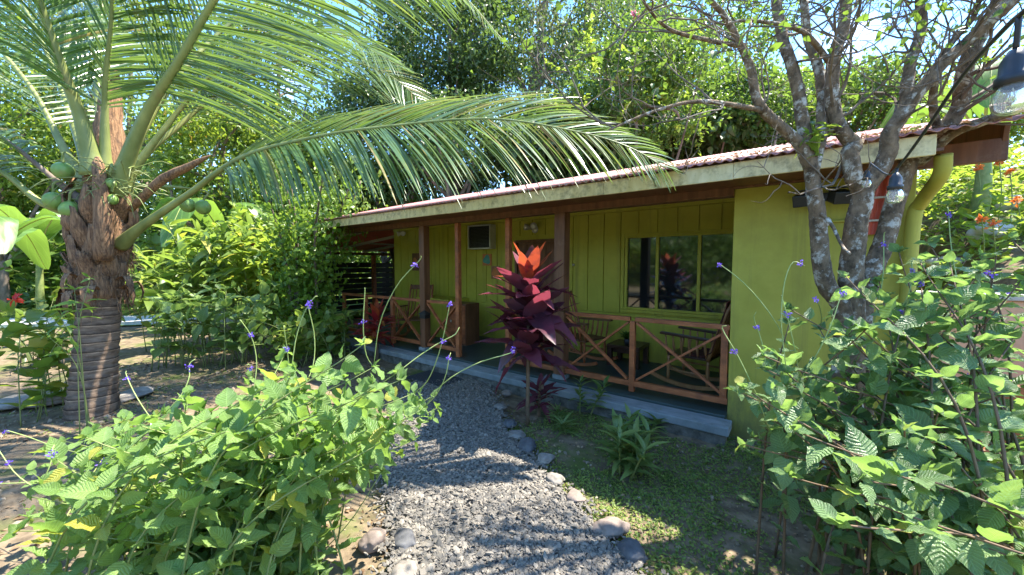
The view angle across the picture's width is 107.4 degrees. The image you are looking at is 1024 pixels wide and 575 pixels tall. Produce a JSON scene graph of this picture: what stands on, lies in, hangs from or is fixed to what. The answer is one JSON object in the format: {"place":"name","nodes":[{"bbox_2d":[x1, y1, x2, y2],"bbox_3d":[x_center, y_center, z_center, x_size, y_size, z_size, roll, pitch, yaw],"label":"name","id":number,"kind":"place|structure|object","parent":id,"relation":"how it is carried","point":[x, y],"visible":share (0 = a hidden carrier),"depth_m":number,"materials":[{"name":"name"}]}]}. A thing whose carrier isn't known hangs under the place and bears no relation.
{"place":"outdoors","nodes":[
{"label":"outdoors","id":0,"kind":"place"},
{"bbox_2d":[0,313,310,327],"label":"path","id":1,"kind":"structure","parent":0,"point":[129,320],"depth_m":10.89,"materials":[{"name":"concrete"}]},
{"bbox_2d":[0,288,391,326],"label":"lawn","id":2,"kind":"structure","parent":0,"point":[214,311],"depth_m":13.72,"materials":[{"name":"plant"}]},
{"bbox_2d":[0,168,1023,574],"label":"ground","id":3,"kind":"structure","parent":0,"point":[132,350],"depth_m":3.36,"materials":[{"name":"soil"}]},
{"bbox_2d":[0,394,27,410],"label":"stone","id":4,"kind":"object","parent":3,"relation":"on","point":[10,399],"visible":0.56,"depth_m":4.50,"materials":[{"name":"stone"}]},
{"bbox_2d":[0,204,61,316],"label":"banana plant","id":5,"kind":"object","parent":3,"relation":"on","point":[51,228],"visible":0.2,"depth_m":11.79,"materials":[{"name":"green plant"}]},
{"bbox_2d":[0,215,59,268],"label":"leaf","id":6,"kind":"object","parent":5,"relation":"attached to","point":[28,240],"visible":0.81,"depth_m":8.11,"materials":[{"name":"green plant"}]},
{"bbox_2d":[1,328,72,369],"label":"leafy shrub","id":7,"kind":"object","parent":3,"relation":"on","point":[23,357],"visible":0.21,"depth_m":6.21,"materials":[{"name":"green plant"}]},
{"bbox_2d":[0,235,75,317],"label":"leafy shrub","id":8,"kind":"object","parent":3,"relation":"on","point":[52,275],"visible":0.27,"depth_m":12.29,"materials":[{"name":"green plant"}]},
{"bbox_2d":[13,390,66,408],"bbox_3d":[-5.760,1.386,4.731,0.477,0.171,0.683,3,4,37],"label":"stone","id":9,"kind":"object","parent":3,"relation":"on","point":[57,400],"visible":0.28,"depth_m":4.57,"materials":[{"name":"stone"}]},
{"bbox_2d":[0,287,124,426],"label":"hibiscus","id":10,"kind":"object","parent":3,"relation":"on","point":[41,348],"visible":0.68,"depth_m":4.23,"materials":[{"name":"green plant"}]},
{"bbox_2d":[40,272,104,446],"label":"vine sprig","id":11,"kind":"object","parent":3,"relation":"on","point":[57,351],"visible":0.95,"depth_m":3.58,"materials":[{"name":"green plant"}]},
{"bbox_2d":[0,1,164,310],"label":"tree","id":12,"kind":"object","parent":3,"relation":"on","point":[23,117],"visible":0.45,"depth_m":13.84,"materials":[{"name":"green plant"}]},
{"bbox_2d":[0,0,239,298],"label":"tree","id":13,"kind":"object","parent":3,"relation":"on","point":[72,8],"visible":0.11,"depth_m":15.17,"materials":[{"name":"green plant"}]},
{"bbox_2d":[120,386,154,401],"bbox_3d":[-4.911,1.388,4.887,0.350,0.130,0.503,1,4,16],"label":"stone","id":14,"kind":"object","parent":3,"relation":"on","point":[129,394],"visible":0.78,"depth_m":4.83,"materials":[{"name":"stone"}]},
{"bbox_2d":[122,245,236,351],"bbox_3d":[-7.052,0.198,7.622,1.648,2.166,2.391,3,4,37],"label":"ginger plant","id":15,"kind":"object","parent":3,"relation":"on","point":[166,282],"visible":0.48,"depth_m":7.36,"materials":[{"name":"green plant"}]},
{"bbox_2d":[127,385,239,464],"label":"broadleaf plant","id":16,"kind":"object","parent":3,"relation":"on","point":[199,407],"visible":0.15,"depth_m":2.53,"materials":[{"name":"green plant"}]},
{"bbox_2d":[142,278,225,370],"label":"veined shrub","id":17,"kind":"object","parent":3,"relation":"on","point":[171,305],"visible":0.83,"depth_m":6.37,"materials":[{"name":"green plant"}]},
{"bbox_2d":[122,220,250,313],"bbox_3d":[-12.409,-0.806,14.591,4.444,3.354,5.022,0,3,-7],"label":"leafy shrub","id":18,"kind":"object","parent":3,"relation":"on","point":[150,239],"visible":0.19,"depth_m":12.98,"materials":[{"name":"green plant"}]},
{"bbox_2d":[131,216,243,333],"bbox_3d":[-8.087,-0.367,9.694,2.297,3.048,2.255,0,3,5],"label":"ginger plant","id":19,"kind":"object","parent":3,"relation":"on","point":[172,224],"visible":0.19,"depth_m":9.60,"materials":[{"name":"green plant"}]},
{"bbox_2d":[133,218,255,345],"bbox_3d":[-6.495,-0.074,7.946,1.693,2.670,2.118,3,4,37],"label":"ginger plant","id":20,"kind":"object","parent":3,"relation":"on","point":[180,260],"visible":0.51,"depth_m":7.74,"materials":[{"name":"green plant"}]},
{"bbox_2d":[2,350,394,528],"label":"weeds","id":21,"kind":"object","parent":3,"relation":"on","point":[200,390],"visible":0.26,"depth_m":5.09,"materials":[{"name":"green plant"}]},
{"bbox_2d":[0,328,413,572],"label":"leaf litter","id":22,"kind":"object","parent":3,"relation":"on","point":[20,516],"visible":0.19,"depth_m":4.51,"materials":[{"name":"plant"}]},
{"bbox_2d":[0,333,416,569],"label":"soil crumbs","id":23,"kind":"object","parent":3,"relation":"on","point":[49,419],"visible":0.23,"depth_m":4.59,"materials":[{"name":"soil"}]},
{"bbox_2d":[6,351,411,551],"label":"soil weeds","id":24,"kind":"object","parent":3,"relation":"on","point":[23,504],"visible":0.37,"depth_m":5.09,"materials":[{"name":"green plant"}]},
{"bbox_2d":[123,89,313,312],"bbox_3d":[-9.707,-2.842,12.871,6.391,7.977,6.124,3,4,37],"label":"tree","id":25,"kind":"object","parent":3,"relation":"on","point":[190,130],"visible":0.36,"depth_m":11.90,"materials":[{"name":"green plant"}]},
{"bbox_2d":[181,224,256,324],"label":"leafy shrub","id":26,"kind":"object","parent":3,"relation":"on","point":[219,276],"visible":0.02,"depth_m":11.08,"materials":[{"name":"green plant"}]},
{"bbox_2d":[150,197,288,313],"bbox_3d":[-8.964,-0.816,11.623,3.830,3.759,4.176,0,3,-7],"label":"banana plant","id":27,"kind":"object","parent":3,"relation":"on","point":[214,215],"visible":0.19,"depth_m":10.98,"materials":[{"name":"green plant"}]},
{"bbox_2d":[164,279,281,370],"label":"veined shrub","id":28,"kind":"object","parent":3,"relation":"on","point":[222,338],"visible":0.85,"depth_m":6.47,"materials":[{"name":"green plant"}]},
{"bbox_2d":[192,219,292,345],"bbox_3d":[-5.470,-0.089,8.073,1.973,2.684,1.643,-1,3,-12],"label":"ginger plant","id":29,"kind":"object","parent":3,"relation":"on","point":[245,269],"visible":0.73,"depth_m":7.79,"materials":[{"name":"green plant"}]},
{"bbox_2d":[129,0,378,207],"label":"tree","id":30,"kind":"object","parent":3,"relation":"on","point":[278,94],"visible":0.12,"depth_m":14.77,"materials":[{"name":"green plant"}]},
{"bbox_2d":[0,21,511,307],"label":"woods","id":31,"kind":"object","parent":3,"relation":"on","point":[15,285],"visible":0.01,"depth_m":16.58,"materials":[{"name":"green plant"}]},
{"bbox_2d":[0,256,514,574],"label":"flowering shrub","id":32,"kind":"object","parent":3,"relation":"on","point":[232,499],"visible":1,"depth_m":1.61,"materials":[{"name":"green plant"}]},
{"bbox_2d":[207,201,322,338],"bbox_3d":[-5.787,-0.386,9.033,1.899,3.162,2.526,3,4,37],"label":"leafy shrub","id":33,"kind":"object","parent":3,"relation":"on","point":[249,216],"visible":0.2,"depth_m":8.74,"materials":[{"name":"green plant"}]},
{"bbox_2d":[248,205,333,315],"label":"leafy shrub","id":34,"kind":"object","parent":3,"relation":"on","point":[271,224],"visible":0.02,"depth_m":10.48,"materials":[{"name":"green plant"}]},
{"bbox_2d":[201,119,383,267],"bbox_3d":[-8.035,-2.607,14.857,6.564,7.235,6.096,1,4,18],"label":"tree","id":35,"kind":"object","parent":3,"relation":"on","point":[304,150],"visible":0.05,"depth_m":13.11,"materials":[{"name":"green plant"}]},
{"bbox_2d":[231,304,360,366],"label":"leafy shrub","id":36,"kind":"object","parent":3,"relation":"on","point":[290,334],"visible":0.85,"depth_m":6.30,"materials":[{"name":"green plant"}]},
{"bbox_2d":[220,127,387,361],"bbox_3d":[-3.942,-0.877,7.446,2.919,4.383,2.776,0,3,7],"label":"vine covered tree","id":37,"kind":"object","parent":3,"relation":"on","point":[304,286],"visible":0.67,"depth_m":7.15,"materials":[{"name":"green plant"}]},
{"bbox_2d":[244,230,393,323],"bbox_3d":[-4.090,-0.312,12.147,4.300,2.682,6.600,3,4,37],"label":"carport","id":38,"kind":"object","parent":3,"relation":"on","point":[370,242],"visible":0.17,"depth_m":12.19,"materials":[{"name":"wood"}]},
{"bbox_2d":[259,261,392,322],"bbox_3d":[-4.879,-0.071,14.773,0.110,1.890,9.000,3,4,37],"label":"slat fence","id":39,"kind":"object","parent":3,"relation":"on","point":[364,279],"visible":0.23,"depth_m":13.79,"materials":[{"name":"black paint"}]},
{"bbox_2d":[315,306,355,357],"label":"leafy shrub","id":40,"kind":"object","parent":3,"relation":"on","point":[340,334],"visible":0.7,"depth_m":6.96,"materials":[{"name":"green plant"}]},
{"bbox_2d":[0,0,685,421],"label":"coconut palm","id":41,"kind":"object","parent":3,"relation":"on","point":[104,228],"visible":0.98,"depth_m":4.05,"materials":[{"name":"green plant"}]},
{"bbox_2d":[300,151,433,301],"bbox_3d":[-5.455,-2.241,15.723,6.092,6.436,6.058,1,3,9],"label":"tree","id":42,"kind":"object","parent":3,"relation":"on","point":[384,259],"visible":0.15,"depth_m":13.86,"materials":[{"name":"green plant"}]},
{"bbox_2d":[358,527,386,553],"bbox_3d":[-0.852,1.539,2.296,0.154,0.134,0.146,0,3,-8],"label":"stone","id":43,"kind":"object","parent":3,"relation":"on","point":[370,540],"visible":0.91,"depth_m":2.24,"materials":[{"name":"stone"}]},
{"bbox_2d":[349,296,401,359],"bbox_3d":[-2.436,0.746,6.784,0.916,1.188,1.008,3,4,37],"label":"cordyline","id":44,"kind":"object","parent":3,"relation":"on","point":[377,309],"visible":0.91,"depth_m":6.78,"materials":[{"name":"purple plant"}]},
{"bbox_2d":[293,32,475,311],"bbox_3d":[-4.744,-3.746,13.965,6.935,9.573,6.232,3,4,37],"label":"tree","id":45,"kind":"object","parent":3,"relation":"on","point":[348,102],"visible":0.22,"depth_m":12.98,"materials":[{"name":"green plant"}]},
{"bbox_2d":[346,0,551,198],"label":"tree","id":46,"kind":"object","parent":3,"relation":"on","point":[468,38],"visible":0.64,"depth_m":13.77,"materials":[{"name":"green plant"}]},
{"bbox_2d":[377,80,521,198],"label":"tree","id":47,"kind":"object","parent":3,"relation":"on","point":[467,188],"visible":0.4,"depth_m":11.79,"materials":[{"name":"green plant"}]},
{"bbox_2d":[462,74,589,188],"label":"tree","id":48,"kind":"object","parent":3,"relation":"on","point":[537,98],"visible":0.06,"depth_m":12.04,"materials":[{"name":"green plant"}]},
{"bbox_2d":[474,241,580,426],"bbox_3d":[0.171,0.509,4.013,1.141,1.988,1.214,3,4,37],"label":"cordyline","id":49,"kind":"object","parent":3,"relation":"on","point":[532,306],"visible":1,"depth_m":3.88,"materials":[{"name":"purple plant"}]},
{"bbox_2d":[518,437,536,451],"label":"stone","id":50,"kind":"object","parent":3,"relation":"on","point":[527,444],"visible":0.89,"depth_m":3.43,"materials":[{"name":"stone"}]},
{"bbox_2d":[440,0,631,115],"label":"tree","id":51,"kind":"object","parent":3,"relation":"on","point":[550,20],"visible":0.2,"depth_m":16.89,"materials":[{"name":"green plant"}]},
{"bbox_2d":[516,373,566,422],"bbox_3d":[0.294,1.224,4.304,0.613,0.562,0.590,-1,3,-14],"label":"cordyline","id":52,"kind":"object","parent":3,"relation":"on","point":[540,388],"visible":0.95,"depth_m":4.29,"materials":[{"name":"purple plant"}]},
{"bbox_2d":[537,453,554,465],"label":"stone","id":53,"kind":"object","parent":3,"relation":"on","point":[544,457],"visible":0.9,"depth_m":3.21,"materials":[{"name":"stone"}]},
{"bbox_2d":[545,402,581,437],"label":"strap leaf plant","id":54,"kind":"object","parent":3,"relation":"on","point":[563,423],"visible":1,"depth_m":3.83,"materials":[{"name":"plant"}]},
{"bbox_2d":[482,78,650,187],"bbox_3d":[1.526,-2.339,11.611,5.072,7.054,4.716,3,4,37],"label":"tree","id":55,"kind":"object","parent":3,"relation":"on","point":[535,145],"visible":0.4,"depth_m":10.47,"materials":[{"name":"green plant"}]},
{"bbox_2d":[566,488,585,502],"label":"stone","id":56,"kind":"object","parent":3,"relation":"on","point":[574,495],"visible":0.84,"depth_m":2.70,"materials":[{"name":"stone"}]},
{"bbox_2d":[568,374,612,414],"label":"strap leaf plant","id":57,"kind":"object","parent":3,"relation":"on","point":[600,388],"visible":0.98,"depth_m":4.22,"materials":[{"name":"plant"}]},
{"bbox_2d":[592,516,630,539],"bbox_3d":[0.632,1.538,2.403,0.243,0.102,0.161,-1,4,-22],"label":"stone","id":58,"kind":"object","parent":3,"relation":"on","point":[610,526],"visible":0.88,"depth_m":2.37,"materials":[{"name":"stone"}]},
{"bbox_2d":[592,402,668,481],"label":"strap leaf plant","id":59,"kind":"object","parent":3,"relation":"on","point":[631,453],"visible":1,"depth_m":3.03,"materials":[{"name":"plant"}]},
{"bbox_2d":[520,0,741,109],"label":"tree","id":60,"kind":"object","parent":3,"relation":"on","point":[600,31],"visible":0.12,"depth_m":14.11,"materials":[{"name":"green plant"}]},
{"bbox_2d":[616,537,647,566],"bbox_3d":[0.705,1.552,2.204,0.156,0.103,0.163,-1,4,-16],"label":"stone","id":61,"kind":"object","parent":3,"relation":"on","point":[631,549],"visible":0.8,"depth_m":2.17,"materials":[{"name":"stone"}]},
{"bbox_2d":[617,411,670,436],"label":"strap leaf plant","id":62,"kind":"object","parent":3,"relation":"on","point":[655,422],"visible":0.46,"depth_m":3.83,"materials":[{"name":"plant"}]},
{"bbox_2d":[543,0,755,169],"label":"tree","id":63,"kind":"object","parent":3,"relation":"on","point":[669,129],"visible":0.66,"depth_m":9.56,"materials":[{"name":"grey plant"}]},
{"bbox_2d":[304,114,1023,445],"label":"bungalow","id":64,"kind":"object","parent":3,"relation":"on","point":[646,257],"visible":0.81,"depth_m":4.93,"materials":[{"name":"green paint"}]},
{"bbox_2d":[395,284,433,336],"bbox_3d":[-2.034,0.488,7.875,0.655,1.076,0.955,0,3,7],"label":"rocking chair","id":65,"kind":"object","parent":64,"relation":"on","point":[417,317],"visible":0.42,"depth_m":8.12,"materials":[{"name":"wood"}]},
{"bbox_2d":[412,253,418,270],"bbox_3d":[-2.343,-0.621,9.118,0.240,0.420,0.027,3,4,37],"label":"wall plaque","id":66,"kind":"object","parent":64,"relation":"attached to","point":[415,257],"depth_m":9.10,"materials":[{"name":"ceramic"}]},
{"bbox_2d":[447,301,478,345],"bbox_3d":[-0.950,0.682,7.237,0.500,0.780,0.405,3,4,37],"label":"wooden cabinet","id":67,"kind":"object","parent":64,"relation":"on","point":[470,323],"visible":0.55,"depth_m":7.10,"materials":[{"name":"wood"}]},
{"bbox_2d":[468,224,495,249],"bbox_3d":[-0.624,-1.030,7.694,0.614,0.485,0.179,3,4,37],"label":"air conditioner","id":68,"kind":"object","parent":64,"relation":"attached to","point":[483,236],"visible":1,"depth_m":7.60,"materials":[{"name":"metal"}]},
{"bbox_2d":[482,254,491,265],"bbox_3d":[-0.515,-0.570,7.731,0.240,0.240,0.027,3,4,37],"label":"wall plaque","id":69,"kind":"object","parent":64,"relation":"attached to","point":[487,259],"depth_m":7.71,"materials":[{"name":"ceramic"}]},
{"bbox_2d":[515,238,553,344],"bbox_3d":[0.476,0.087,7.112,0.980,1.977,0.163,3,4,37],"label":"door","id":70,"kind":"structure","parent":64,"relation":"in","point":[523,245],"depth_m":6.98,"materials":[{"name":"wood"}]},
{"bbox_2d":[547,290,617,365],"bbox_3d":[1.080,0.610,5.820,0.655,1.076,0.955,-3,4,-41],"label":"rocking chair","id":71,"kind":"object","parent":64,"relation":"on","point":[579,337],"visible":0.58,"depth_m":5.84,"materials":[{"name":"wood"}]},
{"bbox_2d":[620,229,732,318],"bbox_3d":[2.455,-0.203,5.535,1.736,1.238,0.110,3,4,37],"label":"window","id":72,"kind":"structure","parent":64,"relation":"in","point":[677,272],"depth_m":5.54,"materials":[{"name":"glass"}]},
{"bbox_2d":[651,300,730,390],"bbox_3d":[2.335,0.652,4.698,0.655,1.125,0.991,-3,5,-45],"label":"rocking chair","id":73,"kind":"object","parent":64,"relation":"on","point":[708,355],"visible":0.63,"depth_m":4.57,"materials":[{"name":"brown wood"}]},
{"bbox_2d":[614,117,1011,175],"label":"roof litter","id":74,"kind":"object","parent":64,"relation":"on","point":[791,146],"visible":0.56,"depth_m":3.27,"materials":[{"name":"brown plant"}]},
{"bbox_2d":[787,186,850,207],"bbox_3d":[2.631,-0.769,3.198,0.468,0.154,0.259,3,4,37],"label":"security light","id":75,"kind":"object","parent":64,"relation":"attached to","point":[839,196],"visible":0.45,"depth_m":3.14,"materials":[{"name":"black plastic"}]},
{"bbox_2d":[868,171,890,234],"bbox_3d":[2.975,-0.688,3.050,0.227,0.508,0.038,3,4,37],"label":"red panel","id":76,"kind":"object","parent":64,"relation":"attached to","point":[881,191],"visible":0.22,"depth_m":3.06,"materials":[{"name":"wood"}]},
{"bbox_2d":[510,409,851,574],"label":"fallen leaves","id":77,"kind":"object","parent":3,"relation":"on","point":[752,540],"visible":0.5,"depth_m":2.69,"materials":[{"name":"brown plant"}]},
{"bbox_2d":[510,402,852,574],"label":"pebbles","id":78,"kind":"object","parent":3,"relation":"on","point":[806,540],"visible":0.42,"depth_m":2.77,"materials":[{"name":"stone"}]},
{"bbox_2d":[505,408,866,574],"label":"ground cover","id":79,"kind":"object","parent":3,"relation":"on","point":[698,509],"visible":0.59,"depth_m":2.82,"materials":[{"name":"green plant"}]},
{"bbox_2d":[612,81,795,168],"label":"tree","id":80,"kind":"object","parent":3,"relation":"on","point":[715,140],"visible":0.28,"depth_m":11.01,"materials":[{"name":"green plant"}]},
{"bbox_2d":[604,0,812,88],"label":"tree","id":81,"kind":"object","parent":3,"relation":"on","point":[763,30],"visible":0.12,"depth_m":14.76,"materials":[{"name":"green plant"}]},
{"bbox_2d":[661,39,815,159],"bbox_3d":[6.912,-3.069,12.025,4.720,8.503,5.348,0,3,1],"label":"tree","id":82,"kind":"object","parent":3,"relation":"on","point":[729,87],"visible":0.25,"depth_m":10.74,"materials":[{"name":"green plant"}]},
{"bbox_2d":[470,0,1023,506],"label":"lichen tree","id":83,"kind":"object","parent":3,"relation":"on","point":[856,262],"visible":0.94,"depth_m":2.45,"materials":[{"name":"grey plant"}]},
{"bbox_2d":[794,106,841,167],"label":"air plant","id":84,"kind":"object","parent":83,"relation":"attached to","point":[817,136],"visible":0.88,"depth_m":2.43,"materials":[{"name":"green plant"}]},
{"bbox_2d":[861,8,1023,203],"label":"string lights","id":85,"kind":"object","parent":83,"relation":"hanging from","point":[1007,99],"visible":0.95,"depth_m":0.62,"materials":[{"name":"black plastic"}]},
{"bbox_2d":[730,55,862,146],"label":"tree","id":86,"kind":"object","parent":3,"relation":"on","point":[805,66],"depth_m":12.34,"materials":[{"name":"green plant"}]},
{"bbox_2d":[763,27,956,144],"bbox_3d":[9.868,-2.892,11.585,6.084,8.141,4.883,3,4,37],"label":"tree","id":87,"kind":"object","parent":3,"relation":"on","point":[874,123],"visible":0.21,"depth_m":10.33,"materials":[{"name":"green plant"}]},
{"bbox_2d":[716,207,1023,574],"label":"flowering shrub","id":88,"kind":"object","parent":3,"relation":"on","point":[931,504],"visible":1,"depth_m":1.62,"materials":[{"name":"green plant"}]},
{"bbox_2d":[851,40,1023,173],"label":"tree","id":89,"kind":"object","parent":3,"relation":"on","point":[1015,130],"visible":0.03,"depth_m":10.90,"materials":[{"name":"green plant"}]},
{"bbox_2d":[925,256,962,270],"bbox_3d":[6.833,-0.345,5.886,0.518,0.305,0.418,3,4,37],"label":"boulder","id":90,"kind":"object","parent":3,"relation":"on","point":[930,261],"visible":0.25,"depth_m":5.90,"materials":[{"name":"stone"}]},
{"bbox_2d":[878,59,1012,220],"bbox_3d":[7.736,-2.279,6.168,2.862,2.389,2.637,3,4,37],"label":"banana plant","id":91,"kind":"object","parent":3,"relation":"on","point":[979,109],"visible":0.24,"depth_m":6.08,"materials":[{"name":"green plant"}]},
{"bbox_2d":[912,291,1023,451],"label":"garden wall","id":92,"kind":"structure","parent":3,"relation":"on","point":[1019,343],"depth_m":2.97,"materials":[{"name":"concrete"}]},
{"bbox_2d":[916,135,1023,292],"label":"bank planting","id":93,"kind":"object","parent":3,"relation":"on","point":[969,174],"visible":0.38,"depth_m":6.13,"materials":[{"name":"green plant"}]},
{"bbox_2d":[975,214,989,281],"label":"orange flower","id":94,"kind":"object","parent":3,"relation":"on","point":[980,218],"visible":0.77,"depth_m":5.00,"materials":[{"name":"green plant"}]},
{"bbox_2d":[965,222,1013,242],"bbox_3d":[7.106,-0.817,5.559,0.517,0.316,0.423,3,4,37],"label":"boulder","id":95,"kind":"object","parent":3,"relation":"on","point":[973,232],"visible":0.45,"depth_m":5.49,"materials":[{"name":"stone"}]},
{"bbox_2d":[984,219,1002,271],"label":"orange flower","id":96,"kind":"object","parent":3,"relation":"on","point":[993,222],"visible":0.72,"depth_m":5.00,"materials":[{"name":"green plant"}]},
{"bbox_2d":[983,384,1023,481],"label":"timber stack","id":97,"kind":"object","parent":3,"relation":"on","point":[1020,397],"depth_m":2.46,"materials":[{"name":"wood"}]},
{"bbox_2d":[994,195,1023,210],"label":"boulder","id":98,"kind":"object","parent":3,"relation":"on","point":[1004,207],"visible":0.32,"depth_m":6.11,"materials":[{"name":"stone"}]},
{"bbox_2d":[1003,167,1015,222],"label":"orange flower","id":99,"kind":"object","parent":3,"relation":"on","point":[1010,170],"visible":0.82,"depth_m":5.51,"materials":[{"name":"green plant"}]},
{"bbox_2d":[1008,195,1022,244],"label":"orange flower","id":100,"kind":"object","parent":3,"relation":"on","point":[1014,200],"visible":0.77,"depth_m":5.21,"materials":[{"name":"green plant"}]},
{"bbox_2d":[0,0,1023,235],"label":"sky","id":101,"kind":"structure","parent":0,"point":[890,41],"materials":[{"name":"white"}]},
{"bbox_2d":[358,376,668,574],"bbox_3d":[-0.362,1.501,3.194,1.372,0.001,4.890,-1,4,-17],"label":"gravel path","id":102,"kind":"structure","parent":0,"point":[550,531],"depth_m":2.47,"materials":[{"name":"gravel"}]},
{"bbox_2d":[391,560,417,574],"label":"stone","id":103,"kind":"object","parent":102,"relation":"on","point":[408,567],"visible":0.98,"depth_m":2.05,"materials":[{"name":"stone"}]},
{"bbox_2d":[394,527,416,548],"bbox_3d":[-0.651,1.553,2.303,0.133,0.086,0.198,-1,4,-18],"label":"stone","id":104,"kind":"object","parent":102,"relation":"on","point":[404,538],"visible":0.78,"depth_m":2.27,"materials":[{"name":"stone"}]},
{"bbox_2d":[406,370,462,385],"bbox_3d":[-1.148,1.352,5.582,0.770,0.030,0.440,3,4,37],"label":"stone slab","id":105,"kind":"object","parent":102,"relation":"on","point":[425,375],"depth_m":5.58,"materials":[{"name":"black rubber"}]},
{"bbox_2d":[509,430,525,439],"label":"stone","id":106,"kind":"object","parent":102,"relation":"on","point":[515,434],"visible":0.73,"depth_m":3.69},
{"bbox_2d":[546,472,563,485],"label":"stone","id":107,"kind":"object","parent":102,"relation":"on","point":[555,478],"visible":0.77,"depth_m":2.92,"materials":[{"name":"stone"}]},
{"bbox_2d":[606,339,649,369],"bbox_3d":[1.762,1.003,5.707,0.490,0.320,0.490,3,4,37],"label":"side table","id":108,"kind":"object","parent":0,"point":[619,347],"visible":0.91,"depth_m":5.63,"materials":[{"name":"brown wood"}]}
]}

